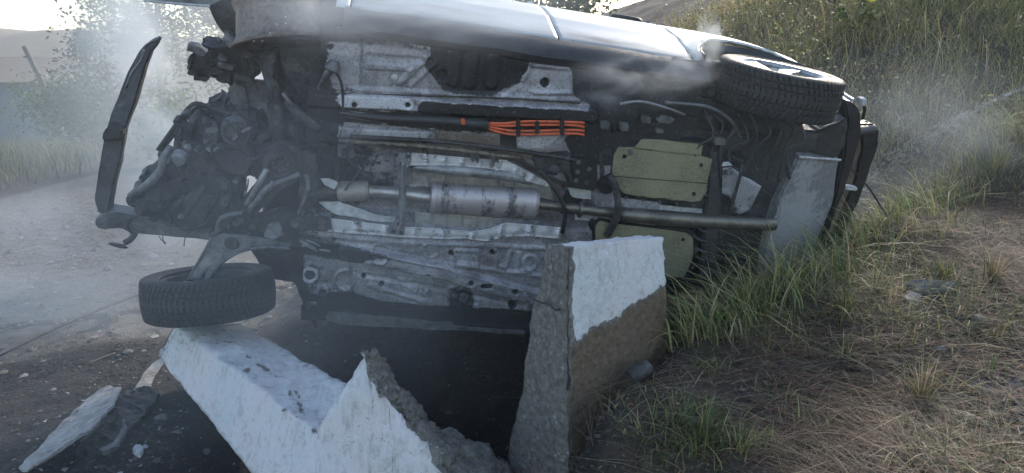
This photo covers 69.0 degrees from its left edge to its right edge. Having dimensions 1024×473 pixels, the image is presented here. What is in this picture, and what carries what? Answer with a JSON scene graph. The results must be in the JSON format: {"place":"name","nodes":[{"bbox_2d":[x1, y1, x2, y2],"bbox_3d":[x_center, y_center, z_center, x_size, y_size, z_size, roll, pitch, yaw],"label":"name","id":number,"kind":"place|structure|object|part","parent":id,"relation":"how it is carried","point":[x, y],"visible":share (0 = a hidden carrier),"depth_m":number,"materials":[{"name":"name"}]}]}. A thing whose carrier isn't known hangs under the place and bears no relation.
{"place":"outdoors","nodes":[
{"label":"outdoors","id":0,"kind":"place"},
{"bbox_2d":[0,127,177,193],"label":"verge grass","id":1,"kind":"structure","parent":0,"point":[22,152],"depth_m":13.46,"materials":[{"name":"plant"}]},
{"bbox_2d":[0,28,261,95],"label":"hill","id":2,"kind":"structure","parent":0,"point":[36,43],"depth_m":126.81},
{"bbox_2d":[0,162,330,472],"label":"road","id":3,"kind":"structure","parent":0,"point":[61,401],"depth_m":5.12,"materials":[{"name":"grey asphalt"}]},
{"bbox_2d":[17,385,118,471],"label":"broken concrete slab fragment","id":4,"kind":"object","parent":3,"relation":"on","point":[89,413],"visible":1,"depth_m":3.36,"materials":[{"name":"grey concrete"}]},
{"bbox_2d":[0,294,138,356],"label":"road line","id":5,"kind":"object","parent":3,"relation":"on","point":[70,321],"visible":0.92,"depth_m":4.89,"materials":[{"name":"paint"}]},
{"bbox_2d":[87,352,114,363],"bbox_3d":[-2.356,0.698,4.272,0.018,0.014,0.183,5,14,20],"label":"stick","id":6,"kind":"object","parent":3,"relation":"on","point":[101,358],"visible":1,"depth_m":4.27,"materials":[{"name":"brown wood"}]},
{"bbox_2d":[106,305,117,324],"bbox_3d":[-2.738,0.537,5.099,0.062,0.072,0.334,-8,15,-30],"label":"stone","id":7,"kind":"object","parent":3,"relation":"on","point":[112,315],"visible":1,"depth_m":5.03,"materials":[{"name":"stone"}]},
{"bbox_2d":[74,387,158,460],"bbox_3d":[-1.863,0.885,3.523,0.201,0.149,0.741,-2,13,-8],"label":"crumpled sheet","id":8,"kind":"object","parent":3,"relation":"on","point":[132,408],"visible":0.69,"depth_m":3.56,"materials":[{"name":"metal"}]},
{"bbox_2d":[80,415,107,441],"bbox_3d":[-1.896,0.873,3.397,0.020,0.049,0.310,-2,13,-9],"label":"stick","id":9,"kind":"object","parent":8,"relation":"on","point":[92,431],"visible":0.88,"depth_m":3.35,"materials":[{"name":"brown wood"}]},
{"bbox_2d":[99,419,126,456],"bbox_3d":[-1.768,0.895,3.347,0.069,0.067,0.433,-3,13,-14],"label":"curved strip","id":10,"kind":"object","parent":8,"relation":"on","point":[107,450],"visible":1,"depth_m":3.22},
{"bbox_2d":[122,349,132,352],"bbox_3d":[-2.311,0.696,4.478,0.060,0.034,0.062,-10,16,-37],"label":"stone","id":11,"kind":"object","parent":3,"relation":"on","point":[127,351],"visible":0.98,"depth_m":4.46,"materials":[{"name":"grey stone"}]},
{"bbox_2d":[133,359,163,390],"bbox_3d":[-1.962,0.752,4.048,0.087,0.047,0.356,-2,13,-9],"label":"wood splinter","id":12,"kind":"object","parent":3,"relation":"on","point":[147,378],"visible":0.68,"depth_m":4.04,"materials":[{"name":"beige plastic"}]},
{"bbox_2d":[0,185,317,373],"bbox_3d":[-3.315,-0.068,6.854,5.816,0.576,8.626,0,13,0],"label":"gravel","id":13,"kind":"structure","parent":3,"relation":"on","point":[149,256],"depth_m":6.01,"materials":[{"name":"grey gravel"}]},
{"bbox_2d":[153,414,168,420],"bbox_3d":[-1.727,0.894,3.670,0.068,0.035,0.059,2,13,8],"label":"stone","id":14,"kind":"object","parent":3,"relation":"on","point":[161,417],"visible":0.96,"depth_m":3.65,"materials":[{"name":"grey stone"}]},
{"bbox_2d":[127,81,201,160],"bbox_3d":[-5.608,-1.878,13.060,1.862,1.655,2.425,0,13,0],"label":"bush","id":15,"kind":"object","parent":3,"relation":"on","point":[172,104],"visible":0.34,"depth_m":12.56,"materials":[{"name":"green plant"}]},
{"bbox_2d":[0,96,529,472],"bbox_3d":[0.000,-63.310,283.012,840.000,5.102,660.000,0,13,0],"label":"ground","id":16,"kind":"structure","parent":0,"point":[501,367],"depth_m":4.87,"materials":[{"name":"grey soil"}]},
{"bbox_2d":[22,45,62,117],"bbox_3d":[-10.586,-3.410,16.852,0.666,1.765,0.118,-10,16,-38],"label":"leaning pole","id":17,"kind":"object","parent":16,"relation":"on","point":[34,67],"visible":0.65,"depth_m":16.68,"materials":[{"name":"grey wood"}]},
{"bbox_2d":[0,57,103,146],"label":"shed","id":18,"kind":"structure","parent":16,"relation":"on","point":[18,66],"depth_m":28.42,"materials":[{"name":"grey"}]},
{"bbox_2d":[0,67,143,149],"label":"bush","id":19,"kind":"object","parent":16,"relation":"on","point":[33,101],"visible":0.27,"depth_m":18.13,"materials":[{"name":"green plant"}]},
{"bbox_2d":[16,15,171,155],"bbox_3d":[-8.424,-2.789,15.610,3.153,3.594,3.364,0,13,0],"label":"bush","id":20,"kind":"object","parent":16,"relation":"on","point":[77,100],"visible":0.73,"depth_m":15.15,"materials":[{"name":"green plant"}]},
{"bbox_2d":[98,44,111,105],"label":"utility pole","id":21,"kind":"object","parent":16,"relation":"on","point":[104,53],"visible":0.45,"depth_m":67.92,"materials":[{"name":"grey wood"}]},
{"bbox_2d":[34,0,217,135],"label":"tree","id":22,"kind":"object","parent":16,"relation":"on","point":[154,22],"visible":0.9,"depth_m":14.26,"materials":[{"name":"green plant"}]},
{"bbox_2d":[132,442,144,457],"bbox_3d":[-1.634,0.936,3.261,0.048,0.041,0.103,-6,14,-23],"label":"stone","id":23,"kind":"object","parent":16,"relation":"on","point":[138,450],"visible":1,"depth_m":3.24,"materials":[{"name":"white stone"}]},
{"bbox_2d":[145,3,261,99],"bbox_3d":[-6.234,-4.932,16.445,4.041,6.000,3.374,5,14,20],"label":"tree","id":24,"kind":"object","parent":16,"relation":"on","point":[202,40],"visible":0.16,"depth_m":16.23,"materials":[{"name":"green plant"}]},
{"bbox_2d":[158,324,348,472],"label":"concrete beam","id":25,"kind":"structure","parent":16,"relation":"on","point":[264,405],"depth_m":3.29,"materials":[{"name":"white concrete"}]},
{"bbox_2d":[301,354,515,472],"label":"wall stub","id":26,"kind":"object","parent":25,"relation":"on","point":[370,423],"depth_m":2.71,"materials":[{"name":"concrete"}]},
{"bbox_2d":[95,0,887,334],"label":"overturned car","id":27,"kind":"object","parent":16,"relation":"on","point":[439,164],"visible":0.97,"depth_m":3.76,"materials":[{"name":"white paint"}]},
{"bbox_3d":[-0.355,-1.222,4.048,0.988,0.240,1.155,5,28,-13],"label":"front door","id":28,"kind":"part","parent":27,"relation":"part of","materials":[{"name":"white paint"}]},
{"bbox_3d":[0.475,-1.143,4.239,0.702,0.240,1.155,5,28,-13],"label":"rear door","id":29,"kind":"part","parent":27,"relation":"part of","materials":[{"name":"white paint"}]},
{"bbox_2d":[0,0,641,38],"label":"sky","id":30,"kind":"structure","parent":0,"point":[14,14],"materials":[{"name":"white"}]},
{"bbox_2d":[218,283,749,472],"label":"rocks","id":31,"kind":"object","parent":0,"point":[230,459],"visible":0.02,"depth_m":3.71,"materials":[{"name":"grey stone"}]},
{"bbox_2d":[13,355,224,472],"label":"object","id":32,"kind":"object","parent":31,"relation":"on","point":[41,469],"visible":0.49,"depth_m":3.60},
{"bbox_2d":[96,430,243,472],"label":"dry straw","id":33,"kind":"object","parent":31,"relation":"on","point":[140,458],"visible":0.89,"depth_m":3.17,"materials":[{"name":"brown plant"}]},
{"bbox_2d":[0,313,519,472],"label":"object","id":34,"kind":"object","parent":31,"relation":"on","point":[128,435],"visible":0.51,"depth_m":3.75,"materials":[{"name":"grey gravel"}]},
{"bbox_2d":[704,284,744,304],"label":"grass tuft","id":35,"kind":"object","parent":31,"relation":"on","point":[711,293],"visible":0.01,"depth_m":5.45,"materials":[{"name":"green plant"}]},
{"bbox_2d":[574,117,1023,472],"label":"bank","id":36,"kind":"structure","parent":0,"point":[599,449],"depth_m":3.14,"materials":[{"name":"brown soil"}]},
{"bbox_2d":[508,234,673,472],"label":"concrete block","id":37,"kind":"object","parent":36,"relation":"on","point":[594,290],"depth_m":3.06,"materials":[{"name":"grey concrete"}]},
{"bbox_2d":[528,295,560,310],"bbox_3d":[0.133,0.269,2.960,0.021,0.027,0.201,-9,16,-35],"label":"bent wire","id":38,"kind":"object","parent":37,"relation":"attached to","point":[550,305],"visible":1,"depth_m":2.96,"materials":[{"name":"metal"}]},
{"bbox_2d":[625,360,652,383],"bbox_3d":[0.521,0.556,3.053,0.113,0.092,0.068,-6,14,-26],"label":"burnt can","id":39,"kind":"object","parent":36,"relation":"on","point":[640,371],"visible":1,"depth_m":3.03,"materials":[{"name":"metal"}]},
{"bbox_2d":[642,383,753,465],"bbox_3d":[0.686,0.688,2.780,0.388,0.247,0.410,7,15,27],"label":"grass tuft","id":40,"kind":"object","parent":36,"relation":"on","point":[704,438],"visible":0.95,"depth_m":2.78,"materials":[{"name":"green plant"}]},
{"bbox_2d":[466,136,1023,472],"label":"dry straw","id":41,"kind":"object","parent":36,"relation":"on","point":[870,429],"visible":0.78,"depth_m":3.00,"materials":[{"name":"beige plant"}]},
{"bbox_2d":[710,411,786,463],"bbox_3d":[0.847,0.721,2.693,0.280,0.164,0.259,-11,17,-40],"label":"grass tuft","id":42,"kind":"object","parent":36,"relation":"on","point":[747,442],"visible":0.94,"depth_m":2.70,"materials":[{"name":"green plant"}]},
{"bbox_2d":[713,271,796,325],"bbox_3d":[1.118,0.278,3.549,0.475,0.257,0.435,4,13,15],"label":"grass tuft","id":43,"kind":"object","parent":36,"relation":"on","point":[755,307],"visible":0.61,"depth_m":3.51,"materials":[{"name":"green plant"}]},
{"bbox_2d":[574,285,1023,472],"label":"soil crumbs","id":44,"kind":"object","parent":36,"relation":"on","point":[746,393],"visible":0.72,"depth_m":3.04,"materials":[{"name":"brown soil"}]},
{"bbox_2d":[607,190,1023,472],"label":"dead leaves","id":45,"kind":"object","parent":36,"relation":"on","point":[672,350],"visible":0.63,"depth_m":3.17,"materials":[{"name":"brown plant"}]},
{"bbox_2d":[645,78,1023,408],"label":"bank grass","id":46,"kind":"structure","parent":36,"relation":"on","point":[709,322],"depth_m":3.90,"materials":[{"name":"green plant"}]},
{"bbox_2d":[825,279,866,320],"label":"grass tuft","id":47,"kind":"object","parent":36,"relation":"on","point":[847,304],"visible":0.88,"depth_m":3.51,"materials":[{"name":"green plant"}]},
{"bbox_2d":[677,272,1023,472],"bbox_3d":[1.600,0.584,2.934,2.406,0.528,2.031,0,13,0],"label":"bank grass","id":48,"kind":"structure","parent":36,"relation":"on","point":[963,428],"depth_m":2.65,"materials":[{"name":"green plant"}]},
{"bbox_2d":[716,328,1023,472],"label":"dead leaves","id":49,"kind":"object","parent":36,"relation":"on","point":[846,374],"visible":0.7,"depth_m":3.06,"materials":[{"name":"brown plant"}]},
{"bbox_2d":[853,266,912,297],"bbox_3d":[1.812,0.224,3.688,0.229,0.167,0.290,-12,18,-43],"label":"grass tuft","id":50,"kind":"object","parent":36,"relation":"on","point":[879,284],"visible":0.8,"depth_m":3.70,"materials":[{"name":"green plant"}]},
{"bbox_2d":[902,291,921,305],"bbox_3d":[1.958,0.306,3.651,0.150,0.047,0.063,-12,17,-41],"label":"concrete chip","id":51,"kind":"object","parent":36,"relation":"on","point":[912,294],"visible":0.64,"depth_m":3.64,"materials":[{"name":"concrete"}]},
{"bbox_2d":[887,353,960,407],"bbox_3d":[1.632,0.552,2.959,0.294,0.224,0.326,8,15,32],"label":"grass tuft","id":52,"kind":"object","parent":36,"relation":"on","point":[919,389],"visible":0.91,"depth_m":2.96,"materials":[{"name":"green plant"}]},
{"bbox_2d":[907,278,953,295],"bbox_3d":[2.113,0.253,3.746,0.234,0.091,0.069,0,13,0],"label":"concrete chip","id":53,"kind":"object","parent":36,"relation":"on","point":[927,285],"visible":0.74,"depth_m":3.73,"materials":[{"name":"concrete"}]},
{"bbox_2d":[842,95,1023,242],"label":"dry stalks","id":54,"kind":"object","parent":36,"relation":"on","point":[957,156],"visible":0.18,"depth_m":6.08,"materials":[{"name":"beige plant"}]},
{"bbox_2d":[933,345,946,351],"bbox_3d":[1.873,0.490,3.259,0.053,0.028,0.043,6,14,24],"label":"stone","id":55,"kind":"object","parent":36,"relation":"on","point":[940,347],"visible":0.91,"depth_m":3.25,"materials":[{"name":"grey stone"}]},
{"bbox_2d":[859,86,1023,203],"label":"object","id":56,"kind":"object","parent":36,"relation":"on","point":[1008,93],"visible":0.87,"depth_m":5.86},
{"bbox_2d":[918,250,973,282],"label":"grass tuft","id":57,"kind":"object","parent":36,"relation":"on","point":[950,269],"visible":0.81,"depth_m":3.90,"materials":[{"name":"green plant"}]},
{"bbox_2d":[959,412,975,422],"bbox_3d":[1.717,0.688,2.805,0.050,0.035,0.057,-2,13,-8],"label":"stone","id":58,"kind":"object","parent":36,"relation":"on","point":[962,416],"visible":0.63,"depth_m":2.80,"materials":[{"name":"grey stone"}]},
{"bbox_2d":[973,314,986,322],"bbox_3d":[2.172,0.383,3.462,0.066,0.039,0.054,-11,17,-40],"label":"stone","id":59,"kind":"object","parent":36,"relation":"on","point":[983,317],"visible":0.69,"depth_m":3.44,"materials":[{"name":"grey stone"}]},
{"bbox_2d":[958,244,1019,282],"bbox_3d":[2.502,0.128,3.849,0.352,0.214,0.321,0,13,0],"label":"grass tuft","id":60,"kind":"object","parent":36,"relation":"on","point":[992,271],"visible":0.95,"depth_m":3.84,"materials":[{"name":"brown plant"}]},
{"bbox_2d":[955,137,1023,182],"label":"grass tuft","id":61,"kind":"object","parent":36,"relation":"on","point":[995,160],"visible":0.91,"depth_m":5.57,"materials":[{"name":"green plant"}]},
{"bbox_2d":[599,0,1023,275],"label":"hillside","id":62,"kind":"structure","parent":0,"point":[644,10],"depth_m":8.59,"materials":[{"name":"green plant"}]},
{"bbox_2d":[512,0,598,13],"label":"bush","id":63,"kind":"object","parent":62,"relation":"on","point":[565,5],"visible":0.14,"depth_m":14.23,"materials":[{"name":"green plant"}]},
{"bbox_2d":[547,0,634,15],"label":"bush","id":64,"kind":"object","parent":62,"relation":"on","point":[587,9],"visible":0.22,"depth_m":15.80,"materials":[{"name":"green plant"}]},
{"bbox_2d":[654,0,1023,224],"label":"hillside weeds","id":65,"kind":"object","parent":62,"relation":"on","point":[1009,11],"visible":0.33,"depth_m":8.60,"materials":[{"name":"green plant"}]},
{"bbox_2d":[831,0,880,37],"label":"flowering weed","id":66,"kind":"object","parent":62,"relation":"on","point":[840,9],"visible":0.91,"depth_m":9.11,"materials":[{"name":"green plant"}]},
{"bbox_2d":[874,37,898,83],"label":"dry stalk","id":67,"kind":"object","parent":62,"relation":"on","point":[878,62],"visible":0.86,"depth_m":8.22,"materials":[{"name":"brown plant"}]}
]}

